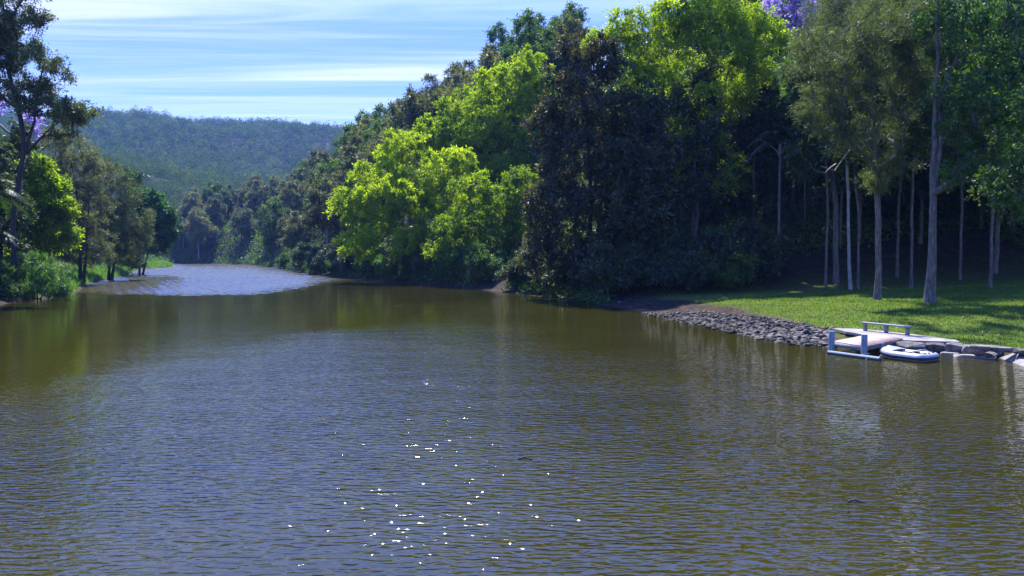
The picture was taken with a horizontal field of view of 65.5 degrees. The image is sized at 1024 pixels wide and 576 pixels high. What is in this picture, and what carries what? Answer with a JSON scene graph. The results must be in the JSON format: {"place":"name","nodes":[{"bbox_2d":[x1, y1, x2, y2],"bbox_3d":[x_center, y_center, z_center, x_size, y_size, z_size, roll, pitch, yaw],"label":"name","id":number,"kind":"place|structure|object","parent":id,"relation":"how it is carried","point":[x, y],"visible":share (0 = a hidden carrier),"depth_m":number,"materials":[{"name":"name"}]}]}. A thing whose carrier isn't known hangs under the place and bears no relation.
{"place":"outdoors","nodes":[
{"label":"outdoors","id":0,"kind":"place"},
{"bbox_2d":[0,0,679,125],"label":"sky","id":1,"kind":"structure","parent":0,"point":[306,61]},
{"bbox_2d":[0,263,1023,575],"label":"water","id":2,"kind":"structure","parent":0,"point":[182,419],"depth_m":21.19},
{"bbox_2d":[880,345,939,362],"bbox_3d":[18.718,3.091,37.606,1.622,0.592,2.382,-2,3,-33],"label":"dinghy","id":3,"kind":"object","parent":2,"relation":"on","point":[894,352],"visible":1,"depth_m":37.08,"materials":[{"name":"white rubber"}]},
{"bbox_2d":[0,79,1023,362],"bbox_3d":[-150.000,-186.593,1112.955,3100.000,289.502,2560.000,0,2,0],"label":"ground","id":4,"kind":"structure","parent":0,"point":[800,271],"depth_m":84.24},
{"bbox_2d":[0,258,24,299],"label":"bush","id":5,"kind":"object","parent":4,"relation":"on","point":[6,278],"visible":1,"depth_m":81.80,"materials":[{"name":"green plant"}]},
{"bbox_2d":[0,172,35,226],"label":"palm","id":6,"kind":"object","parent":4,"relation":"on","point":[9,191],"visible":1,"depth_m":71.55,"materials":[{"name":"green plant"}]},
{"bbox_2d":[0,117,42,271],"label":"dark tree","id":7,"kind":"object","parent":4,"relation":"on","point":[12,144],"visible":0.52,"depth_m":88.07,"materials":[{"name":"green plant"}]},
{"bbox_2d":[0,98,44,188],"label":"jacaranda","id":8,"kind":"object","parent":4,"relation":"on","point":[39,121],"visible":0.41,"depth_m":116.48,"materials":[{"name":"purple plant"}]},
{"bbox_2d":[1,248,76,299],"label":"round bush","id":9,"kind":"object","parent":4,"relation":"on","point":[47,282],"visible":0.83,"depth_m":85.43,"materials":[{"name":"green plant"}]},
{"bbox_2d":[2,150,84,269],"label":"broadleaf tree","id":10,"kind":"object","parent":4,"relation":"on","point":[45,235],"visible":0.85,"depth_m":98.06,"materials":[{"name":"green plant"}]},
{"bbox_2d":[0,0,105,281],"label":"gum tree","id":11,"kind":"object","parent":4,"relation":"on","point":[14,59],"visible":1,"depth_m":83.98,"materials":[{"name":"green plant"}]},
{"bbox_2d":[33,126,119,283],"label":"needle tree","id":12,"kind":"object","parent":4,"relation":"on","point":[88,245],"visible":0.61,"depth_m":127.30,"materials":[{"name":"green plant"}]},
{"bbox_2d":[16,259,173,294],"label":"bank grass","id":13,"kind":"structure","parent":4,"relation":"on","point":[97,273],"depth_m":152.44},
{"bbox_2d":[74,155,156,279],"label":"needle tree","id":14,"kind":"object","parent":4,"relation":"on","point":[122,212],"visible":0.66,"depth_m":148.50,"materials":[{"name":"green plant"}]},
{"bbox_2d":[0,118,287,217],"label":"hill forest","id":15,"kind":"object","parent":4,"relation":"on","point":[184,177],"visible":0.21,"depth_m":688.87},
{"bbox_2d":[107,167,182,274],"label":"broadleaf tree","id":16,"kind":"object","parent":4,"relation":"on","point":[165,222],"visible":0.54,"depth_m":183.68,"materials":[{"name":"green plant"}]},
{"bbox_2d":[3,224,332,280],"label":"undergrowth","id":17,"kind":"object","parent":4,"relation":"on","point":[155,260],"visible":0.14,"depth_m":225.08,"materials":[{"name":"green plant"}]},
{"bbox_2d":[0,105,346,182],"bbox_3d":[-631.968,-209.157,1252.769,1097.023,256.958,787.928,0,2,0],"label":"hill forest","id":18,"kind":"object","parent":4,"relation":"on","point":[132,123],"visible":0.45,"depth_m":1158.21,"materials":[{"name":"green plant"}]},
{"bbox_2d":[176,191,203,217],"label":"gum tree","id":19,"kind":"object","parent":4,"relation":"on","point":[187,206],"visible":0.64,"depth_m":416.43,"materials":[{"name":"green plant"}]},
{"bbox_2d":[179,206,220,260],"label":"gum tree","id":20,"kind":"object","parent":4,"relation":"on","point":[198,222],"visible":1,"depth_m":390.65,"materials":[{"name":"green plant"}]},
{"bbox_2d":[201,193,227,224],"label":"gum tree","id":21,"kind":"object","parent":4,"relation":"on","point":[213,208],"visible":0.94,"depth_m":409.27,"materials":[{"name":"green plant"}]},
{"bbox_2d":[210,181,236,222],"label":"gum tree","id":22,"kind":"object","parent":4,"relation":"on","point":[229,201],"visible":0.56,"depth_m":426.04,"materials":[{"name":"green plant"}]},
{"bbox_2d":[145,199,308,263],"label":"undergrowth","id":23,"kind":"object","parent":4,"relation":"on","point":[225,225],"visible":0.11,"depth_m":389.39,"materials":[{"name":"green plant"}]},
{"bbox_2d":[230,207,255,245],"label":"gum tree","id":24,"kind":"object","parent":4,"relation":"on","point":[244,222],"visible":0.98,"depth_m":373.37,"materials":[{"name":"green plant"}]},
{"bbox_2d":[237,171,265,214],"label":"gum tree","id":25,"kind":"object","parent":4,"relation":"on","point":[249,183],"visible":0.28,"depth_m":417.18,"materials":[{"name":"green plant"}]},
{"bbox_2d":[243,179,271,219],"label":"gum tree","id":26,"kind":"object","parent":4,"relation":"on","point":[260,195],"visible":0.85,"depth_m":392.72,"materials":[{"name":"green plant"}]},
{"bbox_2d":[255,196,291,259],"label":"gum tree","id":27,"kind":"object","parent":4,"relation":"on","point":[270,233],"visible":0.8,"depth_m":304.78,"materials":[{"name":"green plant"}]},
{"bbox_2d":[266,177,306,216],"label":"gum tree","id":28,"kind":"object","parent":4,"relation":"on","point":[288,197],"visible":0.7,"depth_m":327.55,"materials":[{"name":"green plant"}]},
{"bbox_2d":[275,212,300,252],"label":"gum tree","id":29,"kind":"object","parent":4,"relation":"on","point":[281,223],"visible":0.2,"depth_m":265.67,"materials":[{"name":"green plant"}]},
{"bbox_2d":[279,210,316,249],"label":"gum tree","id":30,"kind":"object","parent":4,"relation":"on","point":[300,233],"visible":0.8,"depth_m":238.97,"materials":[{"name":"green plant"}]},
{"bbox_2d":[290,241,311,268],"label":"understory bush","id":31,"kind":"object","parent":4,"relation":"on","point":[300,252],"visible":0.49,"depth_m":207.30,"materials":[{"name":"green plant"}]},
{"bbox_2d":[296,173,344,249],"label":"gum tree","id":32,"kind":"object","parent":4,"relation":"on","point":[317,202],"visible":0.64,"depth_m":197.43,"materials":[{"name":"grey plant"}]},
{"bbox_2d":[302,159,340,229],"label":"gum tree","id":33,"kind":"object","parent":4,"relation":"on","point":[327,167],"visible":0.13,"depth_m":221.11,"materials":[{"name":"green plant"}]},
{"bbox_2d":[327,143,385,234],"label":"gum tree","id":34,"kind":"object","parent":4,"relation":"on","point":[341,173],"visible":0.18,"depth_m":178.71,"materials":[{"name":"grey plant"}]},
{"bbox_2d":[336,121,377,169],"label":"gum tree","id":35,"kind":"object","parent":4,"relation":"on","point":[357,138],"visible":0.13,"depth_m":209.01,"materials":[{"name":"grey plant"}]},
{"bbox_2d":[336,108,383,147],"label":"gum tree","id":36,"kind":"object","parent":4,"relation":"on","point":[347,128],"visible":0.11,"depth_m":241.61,"materials":[{"name":"green plant"}]},
{"bbox_2d":[358,117,401,154],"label":"gum tree","id":37,"kind":"object","parent":4,"relation":"on","point":[367,135],"visible":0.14,"depth_m":199.79,"materials":[{"name":"green plant"}]},
{"bbox_2d":[369,99,407,130],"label":"gum tree","id":38,"kind":"object","parent":4,"relation":"on","point":[395,115],"visible":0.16,"depth_m":210.05,"materials":[{"name":"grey plant"}]},
{"bbox_2d":[364,126,414,188],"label":"gum tree","id":39,"kind":"object","parent":4,"relation":"on","point":[372,148],"visible":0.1,"depth_m":177.62,"materials":[{"name":"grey plant"}]},
{"bbox_2d":[381,248,406,279],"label":"understory bush","id":40,"kind":"object","parent":4,"relation":"on","point":[390,266],"visible":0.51,"depth_m":139.41,"materials":[{"name":"green plant"}]},
{"bbox_2d":[321,124,490,264],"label":"lime tree","id":41,"kind":"object","parent":4,"relation":"on","point":[407,199],"visible":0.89,"depth_m":135.31,"materials":[{"name":"green plant"}]},
{"bbox_2d":[397,258,418,279],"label":"understory bush","id":42,"kind":"object","parent":4,"relation":"on","point":[405,268],"visible":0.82,"depth_m":135.76,"materials":[{"name":"green plant"}]},
{"bbox_2d":[397,83,447,176],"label":"gum tree","id":43,"kind":"object","parent":4,"relation":"on","point":[413,108],"visible":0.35,"depth_m":176.13,"materials":[{"name":"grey plant"}]},
{"bbox_2d":[410,246,435,278],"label":"understory bush","id":44,"kind":"object","parent":4,"relation":"on","point":[422,264],"visible":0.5,"depth_m":128.72,"materials":[{"name":"green plant"}]},
{"bbox_2d":[416,73,441,98],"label":"gum tree","id":45,"kind":"object","parent":4,"relation":"on","point":[428,78],"visible":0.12,"depth_m":259.90,"materials":[{"name":"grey plant"}]},
{"bbox_2d":[431,245,469,281],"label":"understory bush","id":46,"kind":"object","parent":4,"relation":"on","point":[440,267],"visible":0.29,"depth_m":122.15,"materials":[{"name":"green plant"}]},
{"bbox_2d":[434,72,474,117],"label":"gum tree","id":47,"kind":"object","parent":4,"relation":"on","point":[455,79],"visible":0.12,"depth_m":177.26,"materials":[{"name":"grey plant"}]},
{"bbox_2d":[441,242,473,279],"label":"understory bush","id":48,"kind":"object","parent":4,"relation":"on","point":[458,266],"visible":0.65,"depth_m":119.90,"materials":[{"name":"green plant"}]},
{"bbox_2d":[385,34,563,184],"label":"lime tree","id":49,"kind":"object","parent":4,"relation":"on","point":[519,97],"visible":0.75,"depth_m":145.56,"materials":[{"name":"green plant"}]},
{"bbox_2d":[420,164,544,266],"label":"broadleaf tree","id":50,"kind":"object","parent":4,"relation":"on","point":[513,185],"visible":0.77,"depth_m":121.81,"materials":[{"name":"green plant"}]},
{"bbox_2d":[462,240,506,281],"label":"understory bush","id":51,"kind":"object","parent":4,"relation":"on","point":[483,254],"visible":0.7,"depth_m":114.63,"materials":[{"name":"green plant"}]},
{"bbox_2d":[475,256,502,280],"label":"understory bush","id":52,"kind":"object","parent":4,"relation":"on","point":[487,271],"visible":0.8,"depth_m":111.89,"materials":[{"name":"green plant"}]},
{"bbox_2d":[474,43,515,121],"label":"gum tree","id":53,"kind":"object","parent":4,"relation":"on","point":[489,59],"visible":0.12,"depth_m":168.70,"materials":[{"name":"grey plant"}]},
{"bbox_2d":[481,20,516,57],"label":"gum tree","id":54,"kind":"object","parent":4,"relation":"on","point":[500,36],"visible":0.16,"depth_m":221.08,"materials":[{"name":"green plant"}]},
{"bbox_2d":[493,257,527,286],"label":"understory bush","id":55,"kind":"object","parent":4,"relation":"on","point":[507,271],"visible":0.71,"depth_m":102.22,"materials":[{"name":"green plant"}]},
{"bbox_2d":[493,26,559,143],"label":"gum tree","id":56,"kind":"object","parent":4,"relation":"on","point":[535,48],"visible":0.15,"depth_m":159.39,"materials":[{"name":"green plant"}]},
{"bbox_2d":[504,7,562,95],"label":"gum tree","id":57,"kind":"object","parent":4,"relation":"on","point":[529,20],"visible":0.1,"depth_m":165.18,"materials":[{"name":"green plant"}]},
{"bbox_2d":[527,262,569,290],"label":"understory bush","id":58,"kind":"object","parent":4,"relation":"on","point":[546,277],"visible":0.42,"depth_m":91.70,"materials":[{"name":"green plant"}]},
{"bbox_2d":[548,0,590,34],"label":"gum tree","id":59,"kind":"object","parent":4,"relation":"on","point":[579,14],"visible":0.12,"depth_m":188.37,"materials":[{"name":"green plant"}]},
{"bbox_2d":[540,13,602,103],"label":"gum tree","id":60,"kind":"object","parent":4,"relation":"on","point":[572,26],"visible":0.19,"depth_m":163.79,"materials":[{"name":"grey plant"}]},
{"bbox_2d":[560,232,621,293],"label":"understory bush","id":61,"kind":"object","parent":4,"relation":"on","point":[575,268],"visible":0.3,"depth_m":85.12,"materials":[{"name":"green plant"}]},
{"bbox_2d":[168,71,1023,303],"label":"undergrowth","id":62,"kind":"object","parent":4,"relation":"on","point":[583,293],"visible":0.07,"depth_m":94.50,"materials":[{"name":"green plant"}]},
{"bbox_2d":[514,22,683,281],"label":"dark tree","id":63,"kind":"object","parent":4,"relation":"on","point":[561,122],"visible":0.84,"depth_m":86.51,"materials":[{"name":"green plant"}]},
{"bbox_2d":[576,240,638,298],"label":"understory bush","id":64,"kind":"object","parent":4,"relation":"on","point":[606,279],"visible":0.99,"depth_m":81.97,"materials":[{"name":"green plant"}]},
{"bbox_2d":[610,239,653,291],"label":"understory bush","id":65,"kind":"object","parent":4,"relation":"on","point":[633,248],"visible":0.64,"depth_m":84.07,"materials":[{"name":"green plant"}]},
{"bbox_2d":[586,72,693,248],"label":"forest tree","id":66,"kind":"object","parent":4,"relation":"on","point":[675,149],"visible":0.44,"depth_m":87.17,"materials":[{"name":"green plant"}]},
{"bbox_2d":[602,50,685,237],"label":"forest tree","id":67,"kind":"object","parent":4,"relation":"on","point":[651,87],"visible":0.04,"depth_m":98.65,"materials":[{"name":"green plant"}]},
{"bbox_2d":[641,248,687,290],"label":"understory bush","id":68,"kind":"object","parent":4,"relation":"on","point":[665,264],"visible":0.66,"depth_m":81.89,"materials":[{"name":"green plant"}]},
{"bbox_2d":[658,248,718,292],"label":"understory bush","id":69,"kind":"object","parent":4,"relation":"on","point":[694,271],"visible":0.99,"depth_m":79.78,"materials":[{"name":"green plant"}]},
{"bbox_2d":[579,0,798,245],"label":"open lime tree","id":70,"kind":"object","parent":4,"relation":"on","point":[739,33],"visible":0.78,"depth_m":90.92,"materials":[{"name":"green plant"}]},
{"bbox_2d":[656,62,752,244],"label":"forest tree","id":71,"kind":"object","parent":4,"relation":"on","point":[697,189],"visible":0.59,"depth_m":91.54,"materials":[{"name":"green plant"}]},
{"bbox_2d":[678,227,733,285],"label":"understory bush","id":72,"kind":"object","parent":4,"relation":"on","point":[708,241],"visible":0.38,"depth_m":82.90,"materials":[{"name":"green plant"}]},
{"bbox_2d":[687,35,778,214],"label":"forest tree","id":73,"kind":"object","parent":4,"relation":"on","point":[743,146],"visible":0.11,"depth_m":104.92,"materials":[{"name":"green plant"}]},
{"bbox_2d":[702,242,765,289],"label":"understory bush","id":74,"kind":"object","parent":4,"relation":"on","point":[730,274],"visible":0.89,"depth_m":80.02,"materials":[{"name":"green plant"}]},
{"bbox_2d":[641,310,832,346],"bbox_3d":[15.575,2.401,54.634,5.806,0.823,24.711,0,3,-10],"label":"rubble","id":75,"kind":"object","parent":4,"relation":"on","point":[739,325],"visible":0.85,"depth_m":54.53,"materials":[{"name":"grey stone"}]},
{"bbox_2d":[719,181,756,215],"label":"understory bush","id":76,"kind":"object","parent":4,"relation":"on","point":[738,203],"visible":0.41,"depth_m":103.81,"materials":[{"name":"green plant"}]},
{"bbox_2d":[724,27,785,217],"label":"slim tree","id":77,"kind":"object","parent":4,"relation":"on","point":[766,100],"visible":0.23,"depth_m":97.14,"materials":[{"name":"green plant"}]},
{"bbox_2d":[717,217,794,285],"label":"understory bush","id":78,"kind":"object","parent":4,"relation":"on","point":[774,254],"visible":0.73,"depth_m":81.01,"materials":[{"name":"green plant"}]},
{"bbox_2d":[720,11,802,224],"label":"dark tree","id":79,"kind":"object","parent":4,"relation":"on","point":[754,128],"visible":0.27,"depth_m":96.08,"materials":[{"name":"green plant"}]},
{"bbox_2d":[744,181,795,215],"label":"understory bush","id":80,"kind":"object","parent":4,"relation":"on","point":[763,191],"visible":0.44,"depth_m":99.08,"materials":[{"name":"green plant"}]},
{"bbox_2d":[743,125,804,275],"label":"palm","id":81,"kind":"object","parent":4,"relation":"on","point":[779,131],"visible":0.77,"depth_m":84.34,"materials":[{"name":"green plant"}]},
{"bbox_2d":[747,153,803,201],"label":"understory bush","id":82,"kind":"object","parent":4,"relation":"on","point":[769,174],"visible":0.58,"depth_m":101.92,"materials":[{"name":"green plant"}]},
{"bbox_2d":[756,193,805,228],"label":"understory bush","id":83,"kind":"object","parent":4,"relation":"on","point":[769,212],"visible":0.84,"depth_m":94.81,"materials":[{"name":"green plant"}]},
{"bbox_2d":[770,66,808,228],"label":"slim tree","id":84,"kind":"object","parent":4,"relation":"on","point":[782,117],"visible":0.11,"depth_m":93.94,"materials":[{"name":"green plant"}]},
{"bbox_2d":[761,0,838,200],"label":"jacaranda","id":85,"kind":"object","parent":4,"relation":"on","point":[792,6],"visible":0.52,"depth_m":103.72,"materials":[{"name":"purple plant"}]},
{"bbox_2d":[616,232,1023,342],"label":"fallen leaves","id":86,"kind":"object","parent":4,"relation":"on","point":[876,302],"visible":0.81,"depth_m":65.14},
{"bbox_2d":[781,41,872,286],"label":"slim tree","id":87,"kind":"object","parent":4,"relation":"on","point":[806,150],"visible":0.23,"depth_m":79.66,"materials":[{"name":"green plant"}]},
{"bbox_2d":[767,7,901,283],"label":"forest tree","id":88,"kind":"object","parent":4,"relation":"on","point":[811,174],"visible":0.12,"depth_m":80.77,"materials":[{"name":"green plant"}]},
{"bbox_2d":[796,0,895,289],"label":"needle tree","id":89,"kind":"object","parent":4,"relation":"on","point":[836,20],"visible":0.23,"depth_m":75.32,"materials":[{"name":"green plant"}]},
{"bbox_2d":[799,172,897,220],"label":"understory bush","id":90,"kind":"object","parent":4,"relation":"on","point":[817,193],"visible":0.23,"depth_m":94.13,"materials":[{"name":"green plant"}]},
{"bbox_2d":[688,282,1023,347],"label":"lawn grass","id":91,"kind":"structure","parent":4,"relation":"on","point":[900,300],"depth_m":56.84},
{"bbox_2d":[768,0,959,299],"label":"needle tree","id":92,"kind":"object","parent":4,"relation":"on","point":[891,34],"visible":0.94,"depth_m":62.16,"materials":[{"name":"green plant"}]},
{"bbox_2d":[815,62,914,288],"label":"slim tree","id":93,"kind":"object","parent":4,"relation":"on","point":[853,168],"visible":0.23,"depth_m":75.28,"materials":[{"name":"green plant"}]},
{"bbox_2d":[828,331,902,354],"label":"jetty","id":94,"kind":"object","parent":4,"relation":"on","point":[863,343],"visible":0.69,"depth_m":39.81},
{"bbox_2d":[815,76,917,244],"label":"forest tree","id":95,"kind":"object","parent":4,"relation":"on","point":[882,198],"visible":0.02,"depth_m":89.42,"materials":[{"name":"green plant"}]},
{"bbox_2d":[839,167,924,227],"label":"understory bush","id":96,"kind":"object","parent":4,"relation":"on","point":[889,209],"visible":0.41,"depth_m":91.37,"materials":[{"name":"green plant"}]},
{"bbox_2d":[894,341,926,350],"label":"stone block","id":97,"kind":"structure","parent":4,"relation":"on","point":[910,345],"depth_m":40.08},
{"bbox_2d":[880,8,943,277],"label":"slim tree","id":98,"kind":"object","parent":4,"relation":"on","point":[898,234],"visible":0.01,"depth_m":81.74,"materials":[{"name":"green plant"}]},
{"bbox_2d":[862,16,974,287],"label":"slim tree","id":99,"kind":"object","parent":4,"relation":"on","point":[922,134],"visible":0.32,"depth_m":72.20,"materials":[{"name":"green plant"}]},
{"bbox_2d":[885,92,961,243],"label":"forest tree","id":100,"kind":"object","parent":4,"relation":"on","point":[921,178],"visible":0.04,"depth_m":87.39,"materials":[{"name":"green plant"}]},
{"bbox_2d":[906,174,976,221],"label":"understory bush","id":101,"kind":"object","parent":4,"relation":"on","point":[948,204],"visible":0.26,"depth_m":90.16,"materials":[{"name":"green plant"}]},
{"bbox_2d":[892,0,1023,302],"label":"broadleaf tree","id":102,"kind":"object","parent":4,"relation":"on","point":[994,107],"visible":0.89,"depth_m":57.94,"materials":[{"name":"green plant"}]},
{"bbox_2d":[922,4,1005,279],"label":"slim tree","id":103,"kind":"object","parent":4,"relation":"on","point":[960,235],"visible":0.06,"depth_m":79.56,"materials":[{"name":"green plant"}]},
{"bbox_2d":[924,39,1023,273],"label":"forest tree","id":104,"kind":"object","parent":4,"relation":"on","point":[985,200],"visible":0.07,"depth_m":81.15,"materials":[{"name":"green plant"}]},
{"bbox_2d":[928,0,1023,229],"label":"slim tree","id":105,"kind":"object","parent":4,"relation":"on","point":[958,3],"depth_m":89.49,"materials":[{"name":"green plant"}]},
{"bbox_2d":[939,0,1023,287],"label":"slim tree","id":106,"kind":"object","parent":4,"relation":"on","point":[974,109],"visible":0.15,"depth_m":69.47,"materials":[{"name":"green plant"}]},
{"bbox_2d":[964,28,1023,228],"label":"broadleaf tree","id":107,"kind":"object","parent":4,"relation":"on","point":[998,184],"visible":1,"depth_m":50.04,"materials":[{"name":"green plant"}]},
{"bbox_2d":[832,328,959,343],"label":"path","id":108,"kind":"structure","parent":0,"point":[910,337],"depth_m":43.41,"materials":[{"name":"concrete"}]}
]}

